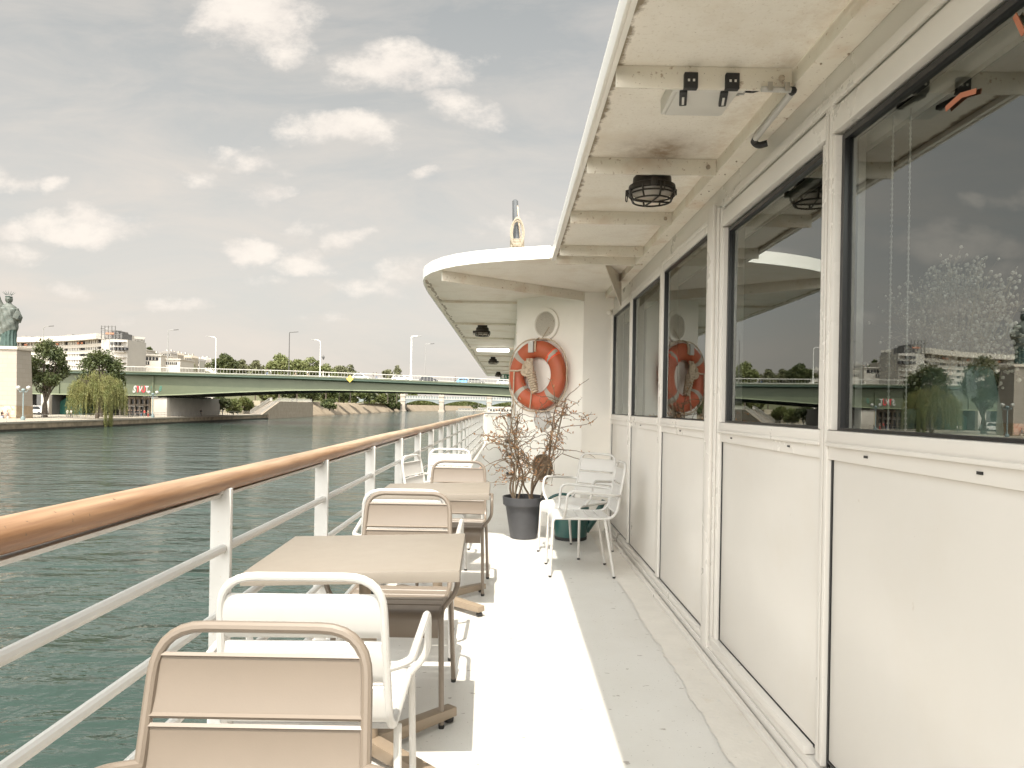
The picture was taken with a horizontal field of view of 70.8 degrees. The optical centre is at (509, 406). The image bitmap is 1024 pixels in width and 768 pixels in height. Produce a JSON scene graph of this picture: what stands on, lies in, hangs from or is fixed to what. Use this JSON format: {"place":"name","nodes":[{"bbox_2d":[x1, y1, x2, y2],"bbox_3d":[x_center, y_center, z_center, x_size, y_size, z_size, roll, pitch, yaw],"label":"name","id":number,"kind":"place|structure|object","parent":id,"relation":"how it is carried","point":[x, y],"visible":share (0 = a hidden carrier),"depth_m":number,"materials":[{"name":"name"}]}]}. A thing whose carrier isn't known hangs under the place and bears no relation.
{"place":"outdoors","nodes":[
{"label":"outdoors","id":0,"kind":"place"},
{"bbox_2d":[0,412,252,421],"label":"promenade","id":1,"kind":"structure","parent":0,"point":[36,417],"depth_m":148.14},
{"bbox_2d":[0,346,32,417],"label":"statue pedestal","id":2,"kind":"object","parent":1,"relation":"on","point":[15,366],"visible":0.98,"depth_m":133.88,"materials":[{"name":"stone"}]},
{"bbox_2d":[0,291,22,345],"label":"robed statue","id":3,"kind":"object","parent":2,"relation":"on","point":[11,317],"visible":0.94,"depth_m":134.83,"materials":[{"name":"teal"}]},
{"bbox_2d":[16,386,30,419],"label":"quay lamp","id":4,"kind":"object","parent":1,"relation":"on","point":[23,391],"visible":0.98,"depth_m":123.91,"materials":[{"name":"grey"}]},
{"bbox_2d":[33,406,41,414],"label":"parked van","id":5,"kind":"object","parent":1,"relation":"on","point":[37,410],"visible":0.23,"depth_m":167.10,"materials":[{"name":"silver metal"}]},
{"bbox_2d":[31,338,72,416],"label":"tree","id":6,"kind":"object","parent":1,"relation":"on","point":[47,350],"visible":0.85,"depth_m":145.58,"materials":[{"name":"green plant"}]},
{"bbox_2d":[0,413,119,421],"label":"quay railing","id":7,"kind":"object","parent":1,"relation":"on","point":[51,414],"visible":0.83,"depth_m":126.60,"materials":[{"name":"grey"}]},
{"bbox_2d":[60,397,93,414],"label":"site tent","id":8,"kind":"object","parent":1,"relation":"on","point":[62,406],"visible":0.25,"depth_m":173.58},
{"bbox_2d":[64,370,128,426],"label":"weeping willow","id":9,"kind":"object","parent":1,"relation":"on","point":[98,386],"visible":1,"depth_m":140.70,"materials":[{"name":"green plant"}]},
{"bbox_2d":[75,348,126,416],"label":"tree","id":10,"kind":"object","parent":1,"relation":"on","point":[98,360],"visible":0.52,"depth_m":156.73,"materials":[{"name":"green plant"}]},
{"bbox_2d":[0,414,267,431],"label":"quay wall","id":11,"kind":"structure","parent":1,"relation":"on","point":[40,425],"depth_m":142.44,"materials":[{"name":"stone"}]},
{"bbox_2d":[119,397,150,415],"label":"quay pavilion","id":12,"kind":"structure","parent":1,"relation":"on","point":[138,403],"depth_m":177.82,"materials":[{"name":"stone"}]},
{"bbox_2d":[122,399,148,415],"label":"window","id":13,"kind":"structure","parent":12,"relation":"in","point":[137,400],"depth_m":178.18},
{"bbox_2d":[147,391,158,417],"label":"quay lamp","id":14,"kind":"object","parent":1,"relation":"on","point":[152,395],"visible":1,"depth_m":158.90,"materials":[{"name":"grey"}]},
{"bbox_2d":[129,411,255,417],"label":"quay railing","id":15,"kind":"object","parent":1,"relation":"on","point":[174,414],"visible":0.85,"depth_m":173.98,"materials":[{"name":"grey"}]},
{"bbox_2d":[213,397,231,410],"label":"tree","id":16,"kind":"object","parent":1,"relation":"on","point":[225,403],"visible":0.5,"depth_m":205.66,"materials":[{"name":"green plant"}]},
{"bbox_2d":[225,398,242,413],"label":"tree","id":17,"kind":"object","parent":1,"relation":"on","point":[237,405],"visible":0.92,"depth_m":211.43,"materials":[{"name":"green plant"}]},
{"bbox_2d":[243,401,312,418],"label":"ramp wall","id":18,"kind":"structure","parent":1,"relation":"on","point":[278,409],"depth_m":254.38,"materials":[{"name":"concrete"}]},
{"bbox_2d":[260,398,311,413],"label":"ramp railing","id":19,"kind":"object","parent":18,"relation":"on","point":[273,403],"visible":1,"depth_m":251.00,"materials":[{"name":"grey"}]},
{"bbox_2d":[184,354,198,371],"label":"hill house","id":20,"kind":"structure","parent":0,"point":[191,357],"depth_m":443.25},
{"bbox_2d":[0,410,510,767],"bbox_3d":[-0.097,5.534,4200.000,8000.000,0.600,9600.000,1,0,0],"label":"water","id":21,"kind":"structure","parent":0,"point":[44,687],"depth_m":25.96,"materials":[{"name":"teal liquid"}]},
{"bbox_2d":[32,364,510,416],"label":"road bridge","id":22,"kind":"structure","parent":21,"relation":"in","point":[183,392],"depth_m":170.90,"materials":[{"name":"green painted steel"},{"name":"asphalt"},{"name":"concrete"}]},
{"bbox_2d":[288,332,292,374],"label":"bridge lamp","id":23,"kind":"object","parent":22,"relation":"on","point":[289,351],"visible":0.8,"depth_m":196.93,"materials":[{"name":"grey"}]},
{"bbox_2d":[310,339,324,376],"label":"bridge lamp","id":24,"kind":"object","parent":22,"relation":"on","point":[323,357],"visible":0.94,"depth_m":171.94,"materials":[{"name":"white"}]},
{"bbox_2d":[352,374,369,377],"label":"car","id":25,"kind":"object","parent":22,"relation":"on","point":[357,376],"visible":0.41,"depth_m":180.14,"materials":[{"name":"silver metal"}]},
{"bbox_2d":[391,375,408,379],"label":"car","id":26,"kind":"object","parent":22,"relation":"on","point":[394,377],"visible":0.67,"depth_m":175.14,"materials":[{"name":"white"}]},
{"bbox_2d":[409,336,419,379],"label":"bridge lamp","id":27,"kind":"object","parent":22,"relation":"on","point":[410,377],"visible":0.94,"depth_m":171.84,"materials":[{"name":"white"}]},
{"bbox_2d":[419,377,437,380],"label":"car","id":28,"kind":"object","parent":22,"relation":"on","point":[426,379],"visible":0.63,"depth_m":176.14,"materials":[{"name":"grey"}]},
{"bbox_2d":[457,377,467,382],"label":"car","id":29,"kind":"object","parent":22,"relation":"on","point":[465,379],"visible":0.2,"depth_m":180.20,"materials":[{"name":"blue"}]},
{"bbox_2d":[467,379,484,382],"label":"car","id":30,"kind":"object","parent":22,"relation":"on","point":[475,381],"visible":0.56,"depth_m":175.14,"materials":[{"name":"grey"}]},
{"bbox_2d":[496,380,508,383],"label":"car","id":31,"kind":"object","parent":22,"relation":"on","point":[501,382],"visible":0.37,"depth_m":175.20,"materials":[{"name":"silver metal"}]},
{"bbox_2d":[357,394,510,411],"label":"arched bridge","id":32,"kind":"structure","parent":21,"relation":"on","point":[440,400],"depth_m":604.60,"materials":[{"name":"stone"}]},
{"bbox_2d":[456,408,475,411],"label":"moored boat","id":33,"kind":"object","parent":21,"relation":"on","point":[464,410],"visible":0.99,"depth_m":638.05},
{"bbox_2d":[483,406,510,412],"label":"moored boat","id":34,"kind":"object","parent":21,"relation":"on","point":[494,407],"visible":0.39,"depth_m":518.10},
{"bbox_2d":[485,408,510,413],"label":"moored boat","id":35,"kind":"object","parent":21,"relation":"on","point":[491,410],"visible":0.52,"depth_m":428.10,"materials":[{"name":"grey"}]},
{"bbox_2d":[151,399,399,413],"bbox_3d":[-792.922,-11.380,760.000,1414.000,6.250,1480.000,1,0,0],"label":"terrain","id":36,"kind":"structure","parent":0,"point":[256,403],"depth_m":250.00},
{"bbox_2d":[17,326,145,370],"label":"curved building","id":37,"kind":"structure","parent":36,"relation":"on","point":[126,348],"depth_m":309.76,"materials":[{"name":"white"}]},
{"bbox_2d":[146,354,176,398],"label":"terrace building","id":38,"kind":"structure","parent":36,"relation":"on","point":[154,360],"depth_m":318.00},
{"bbox_2d":[165,358,194,371],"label":"terrace building","id":39,"kind":"structure","parent":36,"relation":"on","point":[184,364],"depth_m":322.00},
{"bbox_2d":[209,353,239,372],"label":"tree","id":40,"kind":"object","parent":36,"relation":"on","point":[223,362],"visible":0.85,"depth_m":326.73,"materials":[{"name":"green plant"}]},
{"bbox_2d":[234,359,248,396],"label":"tree","id":41,"kind":"object","parent":36,"relation":"on","point":[243,364],"visible":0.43,"depth_m":347.81,"materials":[{"name":"green plant"}]},
{"bbox_2d":[239,396,253,413],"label":"tree","id":42,"kind":"object","parent":36,"relation":"on","point":[247,404],"visible":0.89,"depth_m":231.75,"materials":[{"name":"green plant"}]},
{"bbox_2d":[247,360,266,400],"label":"tree","id":43,"kind":"object","parent":36,"relation":"on","point":[255,364],"visible":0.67,"depth_m":336.97,"materials":[{"name":"green plant"}]},
{"bbox_2d":[257,394,277,400],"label":"tree","id":44,"kind":"object","parent":36,"relation":"on","point":[266,397],"visible":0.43,"depth_m":327.59,"materials":[{"name":"green plant"}]},
{"bbox_2d":[264,353,293,400],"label":"tree","id":45,"kind":"object","parent":36,"relation":"on","point":[280,362],"visible":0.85,"depth_m":297.38,"materials":[{"name":"green plant"}]},
{"bbox_2d":[280,394,303,400],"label":"tree","id":46,"kind":"object","parent":36,"relation":"on","point":[289,395],"visible":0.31,"depth_m":338.25,"materials":[{"name":"green plant"}]},
{"bbox_2d":[224,395,376,403],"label":"hillside","id":47,"kind":"structure","parent":0,"point":[258,398],"depth_m":609.70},
{"bbox_2d":[162,350,176,358],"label":"hill house","id":48,"kind":"structure","parent":47,"relation":"on","point":[171,353],"depth_m":440.47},
{"bbox_2d":[174,351,184,358],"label":"hill house","id":49,"kind":"structure","parent":47,"relation":"on","point":[180,355],"depth_m":457.38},
{"bbox_2d":[198,357,204,397],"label":"hill house","id":50,"kind":"structure","parent":47,"relation":"on","point":[201,362],"depth_m":457.10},
{"bbox_2d":[205,358,214,398],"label":"hill house","id":51,"kind":"structure","parent":47,"relation":"on","point":[209,361],"depth_m":440.00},
{"bbox_2d":[0,0,618,406],"label":"sky","id":52,"kind":"structure","parent":0,"point":[246,175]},
{"bbox_2d":[292,401,399,415],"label":"embankment","id":53,"kind":"structure","parent":0,"point":[346,408],"depth_m":390.40,"materials":[{"name":"concrete"}]},
{"bbox_2d":[289,359,307,400],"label":"tree","id":54,"kind":"object","parent":53,"relation":"on","point":[300,365],"visible":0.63,"depth_m":307.76,"materials":[{"name":"green plant"}]},
{"bbox_2d":[301,393,320,401],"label":"tree","id":55,"kind":"object","parent":53,"relation":"on","point":[314,396],"visible":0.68,"depth_m":315.94,"materials":[{"name":"green plant"}]},
{"bbox_2d":[304,356,319,401],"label":"tree","id":56,"kind":"object","parent":53,"relation":"on","point":[309,360],"visible":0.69,"depth_m":318.62,"materials":[{"name":"green plant"}]},
{"bbox_2d":[317,363,337,398],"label":"tree","id":57,"kind":"object","parent":53,"relation":"on","point":[325,367],"visible":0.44,"depth_m":327.97,"materials":[{"name":"green plant"}]},
{"bbox_2d":[320,397,337,410],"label":"shrub","id":58,"kind":"object","parent":53,"relation":"on","point":[328,403],"visible":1,"depth_m":299.42,"materials":[{"name":"green plant"}]},
{"bbox_2d":[321,393,338,398],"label":"tree","id":59,"kind":"object","parent":53,"relation":"on","point":[332,395],"visible":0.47,"depth_m":333.90,"materials":[{"name":"green plant"}]},
{"bbox_2d":[334,365,349,401],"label":"tree","id":60,"kind":"object","parent":53,"relation":"on","point":[340,368],"visible":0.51,"depth_m":338.96,"materials":[{"name":"green plant"}]},
{"bbox_2d":[336,393,351,402],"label":"tree","id":61,"kind":"object","parent":53,"relation":"on","point":[344,397],"visible":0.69,"depth_m":363.08,"materials":[{"name":"green plant"}]},
{"bbox_2d":[346,364,359,402],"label":"tree","id":62,"kind":"object","parent":53,"relation":"on","point":[351,369],"visible":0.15,"depth_m":349.74,"materials":[{"name":"green plant"}]},
{"bbox_2d":[351,393,365,402],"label":"tree","id":63,"kind":"object","parent":53,"relation":"on","point":[354,398],"visible":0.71,"depth_m":393.45,"materials":[{"name":"green plant"}]},
{"bbox_2d":[363,393,376,403],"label":"tree","id":64,"kind":"object","parent":53,"relation":"on","point":[369,397],"visible":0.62,"depth_m":427.56,"materials":[{"name":"green plant"}]},
{"bbox_2d":[373,393,386,403],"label":"tree","id":65,"kind":"object","parent":53,"relation":"on","point":[381,397],"visible":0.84,"depth_m":467.45,"materials":[{"name":"green plant"}]},
{"bbox_2d":[381,369,393,402],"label":"tree","id":66,"kind":"object","parent":53,"relation":"on","point":[387,371],"visible":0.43,"depth_m":417.98,"materials":[{"name":"green plant"}]},
{"bbox_2d":[384,401,400,410],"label":"shrub","id":67,"kind":"object","parent":53,"relation":"on","point":[393,406],"visible":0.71,"depth_m":541.22,"materials":[{"name":"green plant"}]},
{"bbox_2d":[388,393,399,403],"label":"tree","id":68,"kind":"object","parent":53,"relation":"on","point":[391,397],"visible":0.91,"depth_m":516.87,"materials":[{"name":"green plant"}]},
{"bbox_2d":[392,365,401,403],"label":"tree","id":69,"kind":"object","parent":53,"relation":"on","point":[397,371],"visible":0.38,"depth_m":398.74,"materials":[{"name":"green plant"}]},
{"bbox_2d":[406,405,478,410],"bbox_3d":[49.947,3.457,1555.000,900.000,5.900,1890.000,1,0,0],"label":"shore","id":70,"kind":"structure","parent":0,"point":[423,408],"depth_m":717.88,"materials":[{"name":"stone"}]},
{"bbox_2d":[317,394,510,408],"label":"woodland","id":71,"kind":"object","parent":70,"relation":"on","point":[459,403],"visible":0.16,"depth_m":1062.20,"materials":[{"name":"green plant"}]},
{"bbox_2d":[343,438,734,767],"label":"deck","id":72,"kind":"structure","parent":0,"point":[566,665],"depth_m":3.32,"materials":[{"name":"paint"}]},
{"bbox_2d":[95,620,384,767],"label":"metal armchair","id":73,"kind":"object","parent":72,"relation":"on","point":[256,686],"visible":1,"depth_m":1.27,"materials":[{"name":"beige metal"}]},
{"bbox_2d":[0,413,506,767],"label":"ship railing","id":74,"kind":"object","parent":72,"relation":"on","point":[29,533],"visible":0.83,"depth_m":1.94,"materials":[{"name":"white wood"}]},
{"bbox_2d":[206,572,431,767],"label":"metal armchair","id":75,"kind":"object","parent":72,"relation":"on","point":[363,615],"visible":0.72,"depth_m":1.71,"materials":[{"name":"white metal"}]},
{"bbox_2d":[240,533,464,767],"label":"cafe table","id":76,"kind":"object","parent":72,"relation":"on","point":[411,558],"visible":0.52,"depth_m":2.45,"materials":[{"name":"beige metal"}]},
{"bbox_2d":[324,491,460,728],"bbox_3d":[-0.469,0.807,3.033,0.545,0.840,0.572,1,0,0],"label":"metal armchair","id":77,"kind":"object","parent":72,"relation":"on","point":[408,606],"visible":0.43,"depth_m":3.17,"materials":[{"name":"beige metal"}]},
{"bbox_2d":[352,488,463,660],"bbox_3d":[-0.513,0.806,3.678,0.545,0.840,0.572,1,0,-2],"label":"metal armchair","id":78,"kind":"object","parent":72,"relation":"on","point":[460,528],"visible":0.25,"depth_m":3.41,"materials":[{"name":"white metal"}]},
{"bbox_2d":[374,482,489,615],"bbox_3d":[-0.452,0.867,4.490,0.670,0.720,0.650,-1,0,-1],"label":"cafe table","id":79,"kind":"object","parent":72,"relation":"on","point":[465,491],"visible":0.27,"depth_m":4.35,"materials":[{"name":"beige metal"}]},
{"bbox_2d":[401,454,482,570],"bbox_3d":[-0.530,0.806,5.691,0.572,0.840,0.545,1,0,15],"label":"metal armchair","id":80,"kind":"object","parent":72,"relation":"on","point":[410,468],"visible":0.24,"depth_m":5.71,"materials":[{"name":"white metal"}]},
{"bbox_2d":[415,448,471,549],"bbox_3d":[-0.559,0.805,6.463,0.545,0.840,0.572,1,0,0],"label":"metal armchair","id":81,"kind":"object","parent":72,"relation":"on","point":[433,459],"visible":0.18,"depth_m":6.72,"materials":[{"name":"white metal"}]},
{"bbox_2d":[415,460,493,595],"bbox_3d":[-0.378,0.808,4.973,0.545,0.840,0.572,1,0,1],"label":"metal armchair","id":82,"kind":"object","parent":72,"relation":"on","point":[473,530],"visible":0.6,"depth_m":5.18,"materials":[{"name":"beige metal"}]},
{"bbox_2d":[423,245,626,530],"bbox_3d":[2.864,0.038,16.590,7.472,2.491,22.021,1,0,0],"label":"deckhouse","id":83,"kind":"object","parent":72,"relation":"on","point":[512,299],"visible":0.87,"depth_m":7.24,"materials":[{"name":"white paint"}]},
{"bbox_2d":[473,325,489,336],"bbox_3d":[-0.370,-1.085,10.195,0.247,0.175,0.248,1,0,-40],"label":"bulkhead lamp","id":84,"kind":"object","parent":83,"relation":"attached to","point":[481,331],"visible":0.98,"depth_m":10.13,"materials":[{"name":"brown metal"}]},
{"bbox_2d":[476,347,509,351],"bbox_3d":[-0.320,-1.128,14.200,0.660,0.084,0.120,1,0,0],"label":"tube light","id":85,"kind":"object","parent":83,"relation":"attached to","point":[489,349],"visible":1,"depth_m":14.15,"materials":[{"name":"white"}]},
{"bbox_2d":[488,357,498,364],"bbox_3d":[-0.369,-1.085,16.903,0.248,0.175,0.247,1,0,10],"label":"bulkhead lamp","id":86,"kind":"object","parent":83,"relation":"attached to","point":[493,360],"visible":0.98,"depth_m":16.84,"materials":[{"name":"brown metal"}]},
{"bbox_2d":[500,374,508,378],"bbox_3d":[-0.121,-1.067,24.998,0.380,0.200,0.029,1,0,0],"label":"exit sign","id":87,"kind":"object","parent":83,"relation":"hanging from","point":[504,376],"visible":0.66,"depth_m":24.99,"materials":[{"name":"green"}]},
{"bbox_2d":[512,199,520,247],"bbox_3d":[0.075,-1.632,7.000,0.104,0.768,0.080,1,0,0],"label":"mast","id":88,"kind":"object","parent":83,"relation":"on","point":[516,229],"visible":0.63,"depth_m":6.97,"materials":[{"name":"metal"}]},
{"bbox_2d":[510,217,524,247],"bbox_3d":[0.075,-1.538,6.980,0.143,0.574,0.184,1,0,0],"label":"rope coil","id":89,"kind":"object","parent":88,"relation":"hanging from","point":[515,243],"visible":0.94,"depth_m":6.90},
{"bbox_2d":[509,327,567,411],"bbox_3d":[0.284,-0.390,7.475,0.768,0.887,0.150,1,0,40],"label":"lifebuoy","id":90,"kind":"object","parent":83,"relation":"attached to","point":[550,354],"visible":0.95,"depth_m":7.40,"materials":[{"name":"orange plastic"}]},
{"bbox_2d":[509,358,538,413],"bbox_3d":[0.132,-0.210,7.553,0.112,0.597,0.440,1,0,-43],"label":"throw line","id":91,"kind":"object","parent":90,"relation":"hanging from","point":[529,374],"visible":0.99,"depth_m":7.45,"materials":[{"name":"fabric"}]},
{"bbox_2d":[473,378,595,539],"bbox_3d":[0.262,0.481,6.884,1.335,1.518,0.539,1,0,0],"label":"potted shrub","id":92,"kind":"object","parent":72,"relation":"on","point":[522,510],"visible":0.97,"depth_m":6.75,"materials":[{"name":"brown plant"}]},
{"bbox_2d":[515,411,517,496],"bbox_3d":[0.064,0.471,6.800,0.016,0.870,0.010,1,0,0],"label":"bamboo stick","id":93,"kind":"object","parent":92,"relation":"in","point":[516,458],"visible":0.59,"depth_m":6.79,"materials":[{"name":"wood"}]},
{"bbox_2d":[540,398,566,497],"bbox_3d":[0.415,0.412,6.883,0.253,1.003,0.020,1,0,-10],"label":"bamboo stake","id":94,"kind":"object","parent":92,"relation":"in","point":[553,449],"visible":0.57,"depth_m":6.88,"materials":[{"name":"wood"}]},
{"bbox_2d":[537,452,615,559],"bbox_3d":[0.600,0.826,6.221,0.545,0.840,0.572,1,0,43],"label":"metal armchair","id":95,"kind":"object","parent":72,"relation":"on","point":[588,476],"visible":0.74,"depth_m":6.31,"materials":[{"name":"white metal"}]},
{"bbox_2d":[548,493,604,541],"bbox_3d":[0.629,1.030,6.800,0.423,0.433,0.404,1,0,44],"label":"flower pot","id":96,"kind":"object","parent":72,"relation":"on","point":[561,529],"visible":0.42,"depth_m":6.68,"materials":[{"name":"teal plastic"}]},
{"bbox_2d":[544,460,626,578],"bbox_3d":[0.573,0.825,5.466,0.572,0.840,0.545,1,0,-1],"label":"metal armchair","id":97,"kind":"object","parent":72,"relation":"on","point":[615,489],"visible":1,"depth_m":5.40,"materials":[{"name":"white metal"}]},
{"bbox_2d":[589,531,782,767],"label":"deck border","id":98,"kind":"object","parent":72,"relation":"on","point":[742,744],"visible":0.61,"depth_m":3.28,"materials":[{"name":"paint"}]},
{"bbox_2d":[552,0,1023,767],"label":"ship cabin","id":99,"kind":"object","parent":72,"relation":"on","point":[822,556],"visible":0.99,"depth_m":2.67,"materials":[{"name":"white metal"}]},
{"bbox_2d":[611,297,629,414],"bbox_3d":[1.058,-0.439,6.707,0.059,1.026,1.055,1,0,0],"label":"window","id":100,"kind":"structure","parent":99,"relation":"in","point":[625,305],"depth_m":7.21,"materials":[{"name":"white metal"}]},
{"bbox_2d":[630,269,659,417],"bbox_3d":[1.058,-0.439,5.522,0.059,1.026,1.155,1,0,0],"label":"window","id":101,"kind":"structure","parent":99,"relation":"in","point":[654,280],"depth_m":6.08,"materials":[{"name":"white metal"}]},
{"bbox_2d":[625,175,676,206],"bbox_3d":[0.689,-1.067,3.439,0.247,0.175,0.248,1,0,0],"label":"bulkhead lamp","id":102,"kind":"object","parent":99,"relation":"attached to","point":[650,189],"visible":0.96,"depth_m":3.39,"materials":[{"name":"brown metal"}]},
{"bbox_2d":[661,225,707,420],"bbox_3d":[1.058,-0.439,4.297,0.059,1.026,1.137,1,0,0],"label":"window","id":103,"kind":"structure","parent":99,"relation":"in","point":[700,240],"depth_m":4.84,"materials":[{"name":"white metal"}]},
{"bbox_2d":[661,72,757,115],"bbox_3d":[0.716,-1.109,2.561,0.313,0.087,0.278,1,0,0],"label":"junction box","id":104,"kind":"object","parent":99,"relation":"attached to","point":[689,99],"visible":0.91,"depth_m":2.53,"materials":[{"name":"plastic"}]},
{"bbox_2d":[720,117,825,428],"bbox_3d":[1.058,-0.439,2.924,0.064,1.026,1.136,1,0,0],"label":"window","id":105,"kind":"structure","parent":99,"relation":"in","point":[807,156],"depth_m":3.11,"materials":[{"name":"white metal"}]},
{"bbox_2d":[751,82,796,148],"bbox_3d":[0.968,-1.064,2.651,0.120,0.045,0.522,1,0,15],"label":"cable conduit","id":106,"kind":"object","parent":99,"relation":"attached to","point":[789,91],"visible":1,"depth_m":2.55,"materials":[{"name":"white plastic"}]},
{"bbox_2d":[895,409,916,431],"bbox_3d":[1.219,0.063,2.155,0.116,0.115,0.116,1,0,0],"label":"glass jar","id":107,"kind":"object","parent":99,"relation":"on","point":[911,414],"visible":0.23,"depth_m":2.12,"materials":[{"name":"glass"}]},
{"bbox_2d":[828,0,1023,443],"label":"window","id":108,"kind":"structure","parent":99,"relation":"in","point":[961,26],"depth_m":2.14,"materials":[{"name":"white metal"}]},
{"bbox_2d":[863,245,1023,436],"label":"flower vase","id":109,"kind":"object","parent":99,"relation":"on","point":[957,397],"visible":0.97,"depth_m":2.04,"materials":[{"name":"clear glass"}]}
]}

